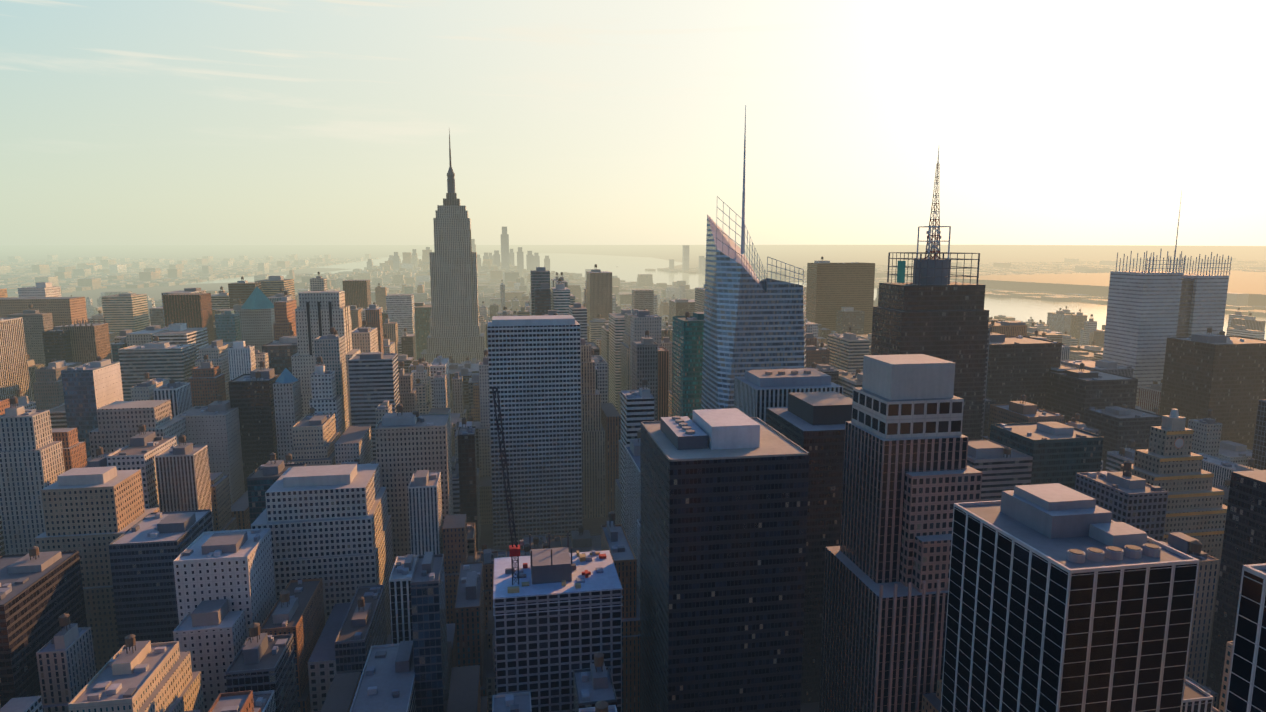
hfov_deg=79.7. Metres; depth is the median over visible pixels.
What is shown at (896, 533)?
skyscrapers
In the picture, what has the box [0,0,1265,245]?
sky
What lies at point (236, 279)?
river
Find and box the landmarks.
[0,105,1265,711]
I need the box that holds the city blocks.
[0,250,1265,711]
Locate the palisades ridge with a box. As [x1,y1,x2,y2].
[950,270,1265,305]
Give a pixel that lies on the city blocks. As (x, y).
(432, 652)
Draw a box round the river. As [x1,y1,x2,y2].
[188,269,363,283]
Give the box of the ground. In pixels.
[0,245,1265,711]
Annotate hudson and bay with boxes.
[314,253,1265,339]
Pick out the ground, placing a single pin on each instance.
(796, 255)
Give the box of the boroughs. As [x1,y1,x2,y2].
[0,227,1265,321]

